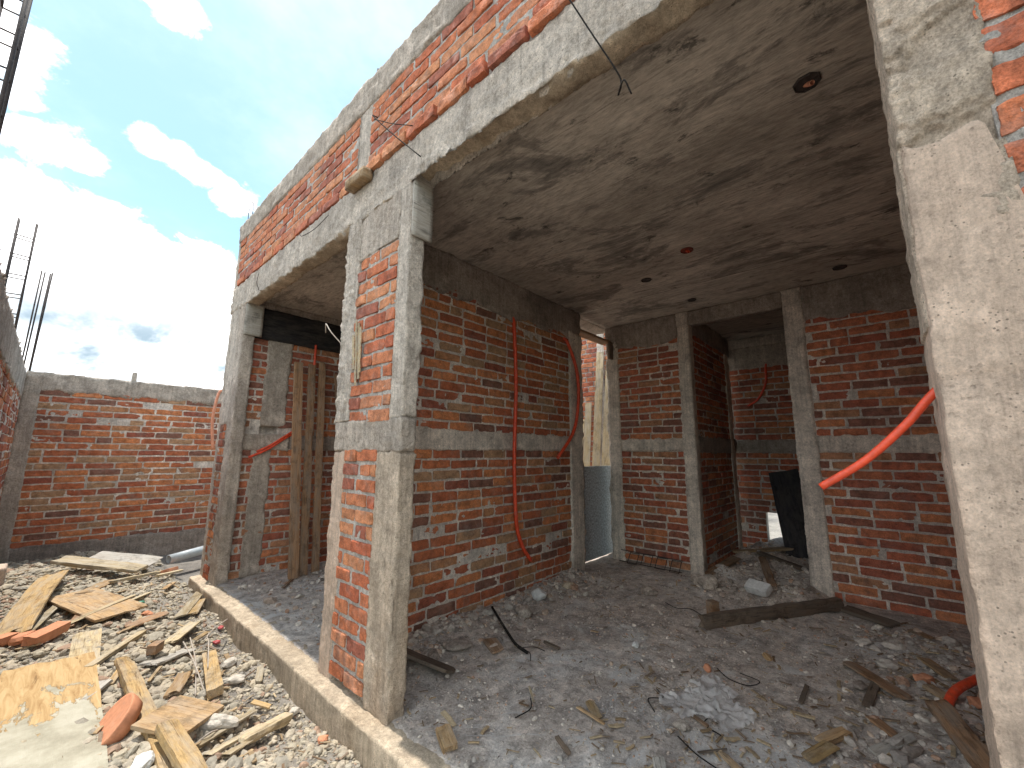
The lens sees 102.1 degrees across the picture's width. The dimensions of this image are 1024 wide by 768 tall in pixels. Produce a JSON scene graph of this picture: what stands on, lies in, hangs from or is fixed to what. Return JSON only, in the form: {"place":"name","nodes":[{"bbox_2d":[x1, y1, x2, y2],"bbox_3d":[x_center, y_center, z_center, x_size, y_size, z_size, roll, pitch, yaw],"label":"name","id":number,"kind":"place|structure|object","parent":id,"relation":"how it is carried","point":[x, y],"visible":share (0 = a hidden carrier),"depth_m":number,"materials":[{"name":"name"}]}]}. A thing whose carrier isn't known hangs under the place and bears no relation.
{"place":"outdoors","nodes":[
{"label":"outdoors","id":0,"kind":"place"},
{"bbox_2d":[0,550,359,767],"bbox_3d":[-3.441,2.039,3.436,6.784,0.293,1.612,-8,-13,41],"label":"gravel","id":1,"kind":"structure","parent":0,"point":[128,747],"depth_m":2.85,"materials":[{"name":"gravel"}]},
{"bbox_2d":[0,632,19,646],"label":"broken brick","id":2,"kind":"object","parent":1,"relation":"on","point":[5,638],"visible":0.76,"depth_m":3.04,"materials":[{"name":"brick"}]},
{"bbox_2d":[8,630,35,645],"bbox_3d":[-3.581,1.857,3.024,0.104,0.063,0.152,-3,-11,-26],"label":"broken brick","id":3,"kind":"object","parent":1,"relation":"on","point":[17,639],"visible":0.73,"depth_m":2.98,"materials":[{"name":"brick"}]},
{"bbox_2d":[0,570,68,634],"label":"plywood sheet","id":4,"kind":"object","parent":1,"relation":"on","point":[24,613],"visible":0.98,"depth_m":3.61,"materials":[{"name":"brown wood"}]},
{"bbox_2d":[20,621,70,646],"bbox_3d":[-3.450,1.851,3.073,0.102,0.070,0.252,5,-5,-3],"label":"broken brick","id":5,"kind":"object","parent":1,"relation":"on","point":[49,632],"visible":1,"depth_m":3.04,"materials":[{"name":"brick"}]},
{"bbox_2d":[0,652,108,767],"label":"plywood sheet","id":6,"kind":"object","parent":1,"relation":"on","point":[44,707],"visible":0.98,"depth_m":2.21,"materials":[{"name":"wood"}]},
{"bbox_2d":[68,628,101,675],"bbox_3d":[-3.002,1.891,2.909,0.162,0.024,0.888,9,-12,-43],"label":"board","id":7,"kind":"object","parent":6,"relation":"on","point":[79,645],"visible":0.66,"depth_m":3.02,"materials":[{"name":"brown wood"}]},
{"bbox_2d":[84,630,146,666],"bbox_3d":[-2.821,1.890,2.968,0.054,0.031,0.563,2,-9,-11],"label":"strip","id":8,"kind":"object","parent":7,"relation":"on","point":[103,657],"visible":0.97,"depth_m":2.93,"materials":[{"name":"brown wood"}]},
{"bbox_2d":[81,679,112,699],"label":"board","id":9,"kind":"object","parent":6,"relation":"on","point":[103,684],"visible":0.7,"depth_m":2.51,"materials":[{"name":"grey wood"}]},
{"bbox_2d":[75,579,114,593],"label":"board","id":10,"kind":"object","parent":1,"relation":"on","point":[104,583],"visible":0.77,"depth_m":4.24,"materials":[{"name":"beige wood"}]},
{"bbox_2d":[47,588,147,622],"bbox_3d":[-3.808,2.000,3.783,1.152,0.027,0.364,-5,-10,27],"label":"board","id":11,"kind":"object","parent":1,"relation":"on","point":[80,604],"visible":0.94,"depth_m":3.72,"materials":[{"name":"beige wood"}]},
{"bbox_2d":[71,594,135,623],"bbox_3d":[-3.577,1.959,3.568,0.053,0.027,0.718,0,-7,0],"label":"strip","id":12,"kind":"object","parent":11,"relation":"on","point":[105,606],"visible":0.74,"depth_m":3.63,"materials":[{"name":"brown wood"}]},
{"bbox_2d":[130,750,154,767],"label":"stone","id":13,"kind":"object","parent":1,"relation":"on","point":[145,759],"visible":1,"depth_m":1.87,"materials":[{"name":"white stone"}]},
{"bbox_2d":[114,656,173,767],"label":"plank","id":14,"kind":"object","parent":1,"relation":"on","point":[131,679],"visible":0.6,"depth_m":2.42,"materials":[{"name":"brown wood"}]},
{"bbox_2d":[130,695,223,734],"bbox_3d":[-1.735,1.736,2.162,0.286,0.026,0.269,4,-9,10],"label":"board","id":15,"kind":"object","parent":14,"relation":"on","point":[190,714],"visible":0.84,"depth_m":2.17,"materials":[{"name":"beige wood"}]},
{"bbox_2d":[154,719,207,767],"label":"plank","id":16,"kind":"object","parent":15,"relation":"on","point":[178,745],"visible":1,"depth_m":1.89,"materials":[{"name":"brown wood"}]},
{"bbox_2d":[124,611,168,627],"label":"board","id":17,"kind":"object","parent":1,"relation":"on","point":[141,621],"visible":0.93,"depth_m":3.52,"materials":[{"name":"brown wood"}]},
{"bbox_2d":[137,648,196,665],"bbox_3d":[-2.445,1.944,2.954,0.132,0.023,0.425,1,-20,-4],"label":"board","id":18,"kind":"object","parent":1,"relation":"on","point":[157,661],"visible":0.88,"depth_m":2.87,"materials":[{"name":"grey wood"}]},
{"bbox_2d":[146,640,164,654],"bbox_3d":[-2.499,1.848,2.901,0.062,0.060,0.092,2,-10,-7],"label":"block","id":19,"kind":"object","parent":18,"relation":"on","point":[155,647],"depth_m":2.87,"materials":[{"name":"brown wood"}]},
{"bbox_2d":[163,669,192,698],"bbox_3d":[-2.075,1.865,2.578,0.083,0.023,0.300,-2,-8,-25],"label":"board","id":20,"kind":"object","parent":1,"relation":"on","point":[178,683],"visible":1,"depth_m":2.56,"materials":[{"name":"beige wood"}]},
{"bbox_2d":[173,591,201,619],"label":"plank","id":21,"kind":"object","parent":1,"relation":"on","point":[191,602],"visible":0.88,"depth_m":3.95,"materials":[{"name":"brown wood"}]},
{"bbox_2d":[202,649,223,700],"bbox_3d":[-1.997,1.914,2.756,0.087,0.054,0.773,-3,-10,-39],"label":"plank","id":22,"kind":"object","parent":1,"relation":"on","point":[214,684],"visible":0.98,"depth_m":2.64,"materials":[{"name":"brown wood"}]},
{"bbox_2d":[199,713,238,729],"bbox_3d":[-1.565,1.788,2.191,0.225,0.083,0.094,3,-10,-15],"label":"stone","id":23,"kind":"object","parent":1,"relation":"on","point":[215,721],"visible":0.75,"depth_m":2.18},
{"bbox_2d":[222,657,236,667],"bbox_3d":[-1.996,1.969,2.928,0.086,0.054,0.106,6,-11,-31],"label":"stone","id":24,"kind":"object","parent":1,"relation":"on","point":[229,662],"visible":1,"depth_m":2.90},
{"bbox_2d":[223,674,245,684],"bbox_3d":[-1.827,1.942,2.713,0.140,0.049,0.072,4,-10,-20],"label":"stone","id":25,"kind":"object","parent":1,"relation":"on","point":[235,679],"visible":0.95,"depth_m":2.70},
{"bbox_2d":[0,0,438,389],"label":"sky","id":26,"kind":"structure","parent":0,"point":[140,138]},
{"bbox_2d":[0,512,781,767],"bbox_3d":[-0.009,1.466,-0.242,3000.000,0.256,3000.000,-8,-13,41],"label":"ground","id":27,"kind":"structure","parent":0,"point":[191,566],"depth_m":3.33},
{"bbox_2d":[0,563,7,585],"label":"concrete block","id":28,"kind":"object","parent":27,"relation":"on","point":[3,569],"depth_m":4.26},
{"bbox_2d":[0,249,25,500],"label":"boundary wall","id":29,"kind":"structure","parent":27,"relation":"on","point":[12,373],"depth_m":3.87,"materials":[{"name":"red brick"}]},
{"bbox_2d":[0,0,32,134],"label":"rebar cage","id":30,"kind":"object","parent":29,"relation":"on","point":[14,55],"visible":1,"depth_m":2.45,"materials":[{"name":"metal"}]},
{"bbox_2d":[5,218,38,329],"bbox_3d":[-5.440,-1.035,4.523,0.169,1.647,0.163,-8,-13,41],"label":"rebar cage","id":31,"kind":"object","parent":29,"relation":"on","point":[11,252],"visible":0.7,"depth_m":4.54,"materials":[{"name":"metal"}]},
{"bbox_2d":[22,270,42,357],"bbox_3d":[-6.567,-0.843,5.647,0.018,1.521,0.070,6,-11,-31],"label":"rebar","id":32,"kind":"object","parent":29,"relation":"attached to","point":[32,314],"visible":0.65,"depth_m":5.66,"materials":[{"name":"metal"}]},
{"bbox_2d":[0,371,221,563],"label":"boundary wall","id":33,"kind":"structure","parent":27,"relation":"on","point":[102,464],"depth_m":6.03,"materials":[{"name":"brick"}]},
{"bbox_2d":[24,272,45,363],"bbox_3d":[-6.598,-0.833,5.708,0.018,1.520,0.050,0,-9,3],"label":"rebar","id":34,"kind":"object","parent":33,"relation":"attached to","point":[34,317],"visible":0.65,"depth_m":5.72,"materials":[{"name":"metal"}]},
{"bbox_2d":[28,273,50,370],"bbox_3d":[-6.520,-0.822,5.712,0.018,1.500,0.053,3,-10,-17],"label":"rebar","id":35,"kind":"object","parent":33,"relation":"attached to","point":[39,322],"visible":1,"depth_m":5.71,"materials":[{"name":"metal"}]},
{"bbox_2d":[30,273,52,370],"bbox_3d":[-6.562,-0.829,5.764,0.017,1.530,0.050,-8,-13,41],"label":"rebar","id":36,"kind":"object","parent":33,"relation":"attached to","point":[43,314],"visible":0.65,"depth_m":5.80,"materials":[{"name":"metal"}]},
{"bbox_2d":[99,693,142,745],"bbox_3d":[-2.051,1.764,2.151,0.250,0.249,0.071,-30,-60,13],"label":"broken brick","id":37,"kind":"object","parent":27,"relation":"on","point":[119,719],"visible":0.84,"depth_m":2.13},
{"bbox_2d":[89,551,162,566],"bbox_3d":[-4.851,2.191,5.169,0.750,0.020,0.303,8,2,-5],"label":"panel","id":38,"kind":"object","parent":27,"relation":"on","point":[149,560],"visible":0.61,"depth_m":5.21,"materials":[{"name":"grey wood"}]},
{"bbox_2d":[108,570,161,582],"bbox_3d":[-4.281,2.207,4.755,0.055,0.035,0.893,2,-17,-9],"label":"strip","id":39,"kind":"object","parent":27,"relation":"on","point":[134,577],"visible":0.95,"depth_m":4.66,"materials":[{"name":"brown wood"}]},
{"bbox_2d":[50,555,147,572],"bbox_3d":[-4.725,2.075,4.757,0.864,0.048,0.204,11,-7,-9],"label":"panel","id":40,"kind":"object","parent":39,"relation":"on","point":[87,563],"visible":1,"depth_m":4.72,"materials":[{"name":"brown wood"}]},
{"bbox_2d":[0,564,348,767],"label":"splinters","id":41,"kind":"object","parent":27,"relation":"on","point":[249,752],"visible":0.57,"depth_m":2.85,"materials":[{"name":"brown wood"}]},
{"bbox_2d":[164,621,200,644],"bbox_3d":[-2.662,2.004,3.349,0.103,0.019,0.513,-2,-12,-18],"label":"shingle","id":42,"kind":"object","parent":27,"relation":"on","point":[182,632],"visible":0.97,"depth_m":3.31,"materials":[{"name":"brown wood"}]},
{"bbox_2d":[166,546,202,563],"bbox_3d":[-4.329,2.284,5.593,0.110,0.150,0.556,-3,-10,20],"label":"pipe","id":43,"kind":"object","parent":27,"relation":"on","point":[182,555],"visible":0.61,"depth_m":5.47,"materials":[{"name":"grey plastic"}]},
{"bbox_2d":[188,598,205,614],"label":"plank","id":44,"kind":"object","parent":27,"relation":"on","point":[196,608],"visible":0.85,"depth_m":3.90,"materials":[{"name":"brown wood"}]},
{"bbox_2d":[197,709,257,748],"bbox_3d":[-1.514,1.815,2.174,0.044,0.018,0.549,0,-20,3],"label":"lath","id":45,"kind":"object","parent":27,"relation":"on","point":[214,735],"visible":0.59,"depth_m":2.13,"materials":[{"name":"brown wood"}]},
{"bbox_2d":[203,723,262,757],"bbox_3d":[-1.416,1.828,2.133,0.045,0.018,0.429,0,-24,3],"label":"lath","id":46,"kind":"object","parent":27,"relation":"on","point":[225,745],"visible":0.74,"depth_m":2.05,"materials":[{"name":"brown wood"}]},
{"bbox_2d":[221,739,254,757],"bbox_3d":[-1.358,1.818,2.086,0.043,0.015,0.264,0,-23,1],"label":"lath","id":47,"kind":"object","parent":27,"relation":"on","point":[229,753],"visible":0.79,"depth_m":2.02,"materials":[{"name":"brown wood"}]},
{"bbox_2d":[238,712,292,744],"bbox_3d":[-1.339,1.878,2.256,0.062,0.047,0.340,-2,-21,14],"label":"plank","id":48,"kind":"object","parent":27,"relation":"on","point":[280,721],"visible":0.94,"depth_m":2.24,"materials":[{"name":"brown wood"}]},
{"bbox_2d":[581,333,606,465],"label":"courtyard wall","id":49,"kind":"structure","parent":27,"relation":"on","point":[590,350],"depth_m":7.68,"materials":[{"name":"orange brick"}]},
{"bbox_2d":[592,352,603,465],"bbox_3d":[1.412,1.034,6.890,0.135,3.458,0.039,-2,-22,23],"label":"leaning plank","id":50,"kind":"object","parent":27,"relation":"on","point":[596,453],"visible":0.64,"depth_m":7.09,"materials":[{"name":"brown wood"}]},
{"bbox_2d":[601,360,609,465],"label":"leaning plank","id":51,"kind":"object","parent":27,"relation":"on","point":[605,444],"visible":0.29,"depth_m":6.94,"materials":[{"name":"brown wood"}]},
{"bbox_2d":[188,0,1023,767],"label":"brick house","id":52,"kind":"structure","parent":27,"relation":"on","point":[550,190],"depth_m":3.14,"materials":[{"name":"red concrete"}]},
{"bbox_2d":[211,389,221,448],"bbox_3d":[-3.601,0.420,5.052,0.115,0.736,0.037,9,-13,-41],"label":"conduit","id":53,"kind":"object","parent":52,"relation":"attached to","point":[213,416],"visible":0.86,"depth_m":5.01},
{"bbox_2d":[248,433,291,457],"bbox_3d":[-2.857,0.725,4.946,0.046,0.320,0.501,-6,-12,36],"label":"conduit","id":54,"kind":"object","parent":52,"relation":"attached to","point":[266,449],"visible":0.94,"depth_m":4.90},
{"bbox_2d":[352,320,361,384],"bbox_3d":[-1.060,-0.219,2.829,0.128,0.460,0.022,-8,-13,41],"label":"wood splinter","id":55,"kind":"object","parent":52,"relation":"attached to","point":[356,367],"visible":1,"depth_m":2.83,"materials":[{"name":"brown wood"}]},
{"bbox_2d":[512,317,531,561],"bbox_3d":[0.104,0.528,4.279,0.281,2.517,0.076,7,-11,-34],"label":"conduit","id":56,"kind":"object","parent":52,"relation":"attached to","point":[524,550],"visible":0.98,"depth_m":4.18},
{"bbox_2d":[556,337,579,458],"bbox_3d":[0.654,0.146,4.977,0.108,1.488,0.476,-8,-13,41],"label":"conduit","id":57,"kind":"object","parent":52,"relation":"attached to","point":[578,402],"visible":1,"depth_m":5.08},
{"bbox_2d":[583,466,612,561],"bbox_3d":[1.082,1.710,5.555,0.053,1.192,1.218,-8,-13,41],"label":"foam board","id":58,"kind":"object","parent":52,"relation":"attached to","point":[598,517],"visible":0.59,"depth_m":5.61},
{"bbox_2d":[569,0,631,95],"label":"wire","id":59,"kind":"object","parent":52,"relation":"hanging from","point":[604,52],"visible":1,"depth_m":1.68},
{"bbox_2d":[747,363,766,406],"bbox_3d":[3.731,0.014,6.304,0.304,0.661,0.112,-8,-13,41],"label":"conduit","id":60,"kind":"object","parent":52,"relation":"attached to","point":[763,388],"visible":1,"depth_m":6.22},
{"bbox_2d":[793,72,821,92],"bbox_3d":[1.446,-1.468,2.029,0.115,0.052,0.115,-8,-13,41],"label":"junction box","id":61,"kind":"object","parent":52,"relation":"attached to","point":[807,82],"visible":1,"depth_m":2.02,"materials":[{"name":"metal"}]},
{"bbox_2d":[819,387,935,489],"bbox_3d":[1.028,0.090,1.094,0.388,0.392,0.021,-8,-13,41],"label":"conduit","id":62,"kind":"object","parent":52,"relation":"attached to","point":[909,420],"visible":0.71,"depth_m":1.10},
{"bbox_2d":[217,537,985,767],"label":"floor","id":63,"kind":"structure","parent":0,"point":[531,740],"depth_m":2.67,"materials":[{"name":"concrete"}]},
{"bbox_2d":[287,362,302,579],"bbox_3d":[-2.541,0.932,4.871,0.043,2.518,0.108,-19,-20,39],"label":"leaning plank","id":64,"kind":"object","parent":63,"relation":"on","point":[294,527],"visible":1,"depth_m":4.82,"materials":[{"name":"brown wood"}]},
{"bbox_2d":[299,364,315,575],"bbox_3d":[-2.466,0.953,4.999,0.040,2.514,0.094,-19,-21,39],"label":"leaning plank","id":65,"kind":"object","parent":63,"relation":"on","point":[305,510],"visible":0.99,"depth_m":4.94,"materials":[{"name":"brown wood"}]},
{"bbox_2d":[311,362,325,571],"bbox_3d":[-2.405,0.953,5.158,0.037,2.570,0.090,-16,-18,40],"label":"leaning plank","id":66,"kind":"object","parent":63,"relation":"on","point":[315,555],"visible":1,"depth_m":5.12,"materials":[{"name":"brown wood"}]},
{"bbox_2d":[407,648,455,673],"bbox_3d":[-0.623,1.776,2.698,0.534,0.026,0.172,11,-25,16],"label":"plank","id":67,"kind":"object","parent":63,"relation":"on","point":[427,661],"visible":0.66,"depth_m":2.63,"materials":[{"name":"brown wood"}]},
{"bbox_2d":[436,724,457,753],"bbox_3d":[-0.317,1.713,2.001,0.075,0.032,0.139,-1,-1,-25],"label":"wood scrap","id":68,"kind":"object","parent":63,"relation":"on","point":[446,739],"visible":1,"depth_m":1.98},
{"bbox_2d":[445,638,472,650],"bbox_3d":[-0.377,1.860,2.945,0.137,0.063,0.194,-29,-31,71],"label":"rubble lump","id":69,"kind":"object","parent":63,"relation":"on","point":[457,644],"visible":1,"depth_m":2.92,"materials":[{"name":"concrete"}]},
{"bbox_2d":[483,638,503,653],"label":"wood scrap","id":70,"kind":"object","parent":63,"relation":"on","point":[488,642],"visible":0.97,"depth_m":2.97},
{"bbox_2d":[491,606,527,653],"bbox_3d":[-0.043,1.888,3.206,0.046,0.090,0.710,4,-10,-23],"label":"cable","id":71,"kind":"object","parent":63,"relation":"on","point":[522,649],"visible":1,"depth_m":3.12,"materials":[{"name":"rubber"}]},
{"bbox_2d":[516,605,531,617],"bbox_3d":[0.104,1.968,3.595,0.139,0.086,0.176,1,-9,-3],"label":"rubble lump","id":72,"kind":"object","parent":63,"relation":"on","point":[523,611],"visible":1,"depth_m":3.54,"materials":[{"name":"grey concrete"}]},
{"bbox_2d":[531,588,546,600],"bbox_3d":[0.257,1.995,3.939,0.156,0.107,0.146,-8,-13,41],"label":"rubble lump","id":73,"kind":"object","parent":63,"relation":"on","point":[538,594],"visible":0.95,"depth_m":3.89,"materials":[{"name":"grey concrete"}]},
{"bbox_2d":[555,735,570,755],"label":"wood scrap","id":74,"kind":"object","parent":63,"relation":"on","point":[564,747],"visible":1,"depth_m":1.97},
{"bbox_2d":[583,402,591,466],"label":"leaning plank","id":75,"kind":"object","parent":63,"relation":"on","point":[587,438],"visible":0.38,"depth_m":7.24,"materials":[{"name":"brown wood"}]},
{"bbox_2d":[576,706,605,724],"bbox_3d":[0.419,1.757,2.197,0.026,0.010,0.179,16,-14,-40],"label":"wood scrap","id":76,"kind":"object","parent":63,"relation":"on","point":[594,717],"visible":1,"depth_m":2.19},
{"bbox_2d":[586,700,601,718],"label":"wood scrap","id":77,"kind":"object","parent":63,"relation":"on","point":[592,707],"visible":1,"depth_m":2.25,"materials":[{"name":"brown wood"}]},
{"bbox_2d":[231,541,986,767],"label":"debris","id":78,"kind":"object","parent":63,"relation":"on","point":[906,755],"visible":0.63,"depth_m":2.95,"materials":[{"name":"gravel"}]},
{"bbox_2d":[758,556,776,587],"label":"plank","id":79,"kind":"object","parent":78,"relation":"on","point":[767,571],"visible":0.94,"depth_m":4.39,"materials":[{"name":"brown wood"}]},
{"bbox_2d":[861,680,879,707],"bbox_3d":[2.083,1.791,2.398,0.332,0.014,0.046,4,-8,-41],"label":"wood scrap","id":80,"kind":"object","parent":78,"relation":"on","point":[869,699],"visible":1,"depth_m":2.37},
{"bbox_2d":[640,585,658,595],"bbox_3d":[1.381,2.087,4.181,0.169,0.088,0.130,-1,-9,8],"label":"rubble lump","id":81,"kind":"object","parent":63,"relation":"on","point":[648,590],"visible":1,"depth_m":4.15,"materials":[{"name":"concrete"}]},
{"bbox_2d":[619,549,682,572],"bbox_3d":[1.702,2.182,5.119,0.820,0.126,0.122,-8,-13,41],"label":"rebar","id":82,"kind":"object","parent":63,"relation":"on","point":[651,566],"visible":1,"depth_m":5.10,"materials":[{"name":"metal"}]},
{"bbox_2d":[652,757,665,767],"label":"wood scrap","id":83,"kind":"object","parent":63,"relation":"on","point":[658,762],"visible":1,"depth_m":1.83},
{"bbox_2d":[672,719,690,731],"bbox_3d":[0.869,1.746,2.118,0.081,0.043,0.072,-8,-13,41],"label":"rubble lump","id":84,"kind":"object","parent":63,"relation":"on","point":[683,725],"visible":1,"depth_m":2.10,"materials":[{"name":"grey concrete"}]},
{"bbox_2d":[404,566,985,767],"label":"splinters","id":85,"kind":"object","parent":63,"relation":"on","point":[448,717],"visible":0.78,"depth_m":2.25,"materials":[{"name":"brown wood"}]},
{"bbox_2d":[658,673,756,732],"bbox_3d":[1.099,1.767,2.320,0.532,0.049,0.645,-8,-13,41],"label":"plastic bag","id":86,"kind":"object","parent":63,"relation":"on","point":[709,695],"visible":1,"depth_m":2.29,"materials":[{"name":"plastic"}]},
{"bbox_2d":[698,574,718,589],"bbox_3d":[2.025,2.050,4.280,0.198,0.143,0.188,-8,-13,41],"label":"rubble lump","id":87,"kind":"object","parent":63,"relation":"on","point":[708,581],"visible":1,"depth_m":4.22,"materials":[{"name":"grey concrete"}]},
{"bbox_2d":[706,599,719,612],"bbox_3d":[1.748,1.954,3.602,0.082,0.130,0.076,2,-10,-18],"label":"block","id":88,"kind":"object","parent":63,"relation":"on","point":[712,605],"depth_m":3.58,"materials":[{"name":"brown wood"}]},
{"bbox_2d":[705,555,740,574],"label":"plank","id":89,"kind":"object","parent":63,"relation":"on","point":[730,561],"visible":0.73,"depth_m":4.83,"materials":[{"name":"brown wood"}]},
{"bbox_2d":[718,750,741,767],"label":"wood scrap","id":90,"kind":"object","parent":63,"relation":"on","point":[729,761],"visible":1,"depth_m":1.87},
{"bbox_2d":[744,578,772,596],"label":"concrete block","id":91,"kind":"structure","parent":63,"relation":"on","point":[758,588],"depth_m":4.01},
{"bbox_2d":[732,546,792,552],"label":"plank","id":92,"kind":"object","parent":63,"relation":"on","point":[773,549],"visible":0.93,"depth_m":5.23,"materials":[{"name":"beige wood"}]},
{"bbox_2d":[698,597,843,629],"bbox_3d":[2.257,1.958,3.553,1.544,0.105,0.073,3,-10,-17],"label":"timber","id":93,"kind":"object","parent":63,"relation":"on","point":[729,618],"visible":0.98,"depth_m":3.50,"materials":[{"name":"brown wood"}]},
{"bbox_2d":[756,551,808,570],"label":"plank","id":94,"kind":"object","parent":63,"relation":"on","point":[778,559],"visible":0.82,"depth_m":4.75,"materials":[{"name":"brown wood"}]},
{"bbox_2d":[769,469,807,558],"bbox_3d":[3.673,1.681,5.415,0.364,1.220,0.035,-23,-51,37],"label":"board","id":95,"kind":"object","parent":63,"relation":"on","point":[786,489],"visible":0.78,"depth_m":5.44,"materials":[{"name":"black wood"}]},
{"bbox_2d":[798,684,808,703],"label":"wood scrap","id":96,"kind":"object","parent":63,"relation":"on","point":[804,692],"visible":1,"depth_m":2.42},
{"bbox_2d":[801,740,839,763],"bbox_3d":[1.428,1.708,1.924,0.187,0.014,0.072,-6,-6,-20],"label":"wood scrap","id":97,"kind":"object","parent":63,"relation":"on","point":[818,752],"visible":1,"depth_m":1.92,"materials":[{"name":"brown wood"}]},
{"bbox_2d":[815,726,852,743],"bbox_3d":[1.578,1.732,2.033,0.216,0.027,0.054,3,-6,-21],"label":"wood scrap","id":98,"kind":"object","parent":63,"relation":"on","point":[835,735],"visible":0.81,"depth_m":2.03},
{"bbox_2d":[840,605,899,627],"bbox_3d":[3.062,1.998,3.562,0.122,0.033,0.417,-4,-8,-17],"label":"plank","id":99,"kind":"object","parent":63,"relation":"on","point":[868,616],"visible":1,"depth_m":3.53,"materials":[{"name":"brown wood"}]},
{"bbox_2d":[843,661,911,699],"bbox_3d":[2.227,1.810,2.543,0.086,0.017,0.498,0,-13,5],"label":"board","id":100,"kind":"object","parent":63,"relation":"on","point":[889,687],"visible":1,"depth_m":2.49,"materials":[{"name":"brown wood"}]},
{"bbox_2d":[866,715,909,745],"bbox_3d":[1.891,1.741,2.083,0.062,0.016,0.227,-1,-11,4],"label":"wood scrap","id":101,"kind":"object","parent":63,"relation":"on","point":[879,723],"visible":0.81,"depth_m":2.10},
{"bbox_2d":[868,730,916,755],"bbox_3d":[1.819,1.718,1.975,0.279,0.014,0.052,-2,4,-18],"label":"wood scrap","id":102,"kind":"object","parent":63,"relation":"on","point":[884,747],"visible":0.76,"depth_m":1.96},
{"bbox_2d":[912,673,936,683],"bbox_3d":[2.492,1.782,2.503,0.103,0.056,0.084,-8,-13,41],"label":"rubble lump","id":103,"kind":"object","parent":63,"relation":"on","point":[927,678],"visible":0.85,"depth_m":2.49,"materials":[{"name":"brick"}]},
{"bbox_2d":[922,684,945,699],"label":"wood scrap","id":104,"kind":"object","parent":63,"relation":"on","point":[934,690],"visible":0.78,"depth_m":2.34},
{"bbox_2d":[916,656,957,679],"bbox_3d":[2.673,1.788,2.608,0.082,0.016,0.270,5,-7,17],"label":"wood scrap","id":105,"kind":"object","parent":63,"relation":"on","point":[937,668],"visible":1,"depth_m":2.59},
{"bbox_2d":[924,699,989,767],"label":"plank","id":106,"kind":"object","parent":63,"relation":"on","point":[969,744],"visible":0.94,"depth_m":1.92,"materials":[{"name":"brown wood"}]},
{"bbox_2d":[943,674,977,706],"bbox_3d":[2.579,1.712,2.331,0.560,0.105,0.048,4,-10,-23],"label":"conduit","id":107,"kind":"object","parent":63,"relation":"on","point":[954,692],"visible":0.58,"depth_m":2.28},
{"bbox_2d":[966,696,981,708],"bbox_3d":[2.493,1.705,2.204,0.093,0.049,0.110,-8,-13,41],"label":"rubble lump","id":108,"kind":"object","parent":63,"relation":"on","point":[975,701],"visible":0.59,"depth_m":2.21,"materials":[{"name":"brick"}]},
{"label":"board","id":109,"kind":"object","parent":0,"visible":0},
{"bbox_2d":[26,592,71,631],"bbox_3d":[-4.068,2.009,3.642,0.064,0.020,1.098,6,-9,-32],"label":"strip","id":110,"kind":"object","parent":109,"relation":"on","point":[44,616],"visible":0.43,"depth_m":3.55,"materials":[{"name":"brown wood"}]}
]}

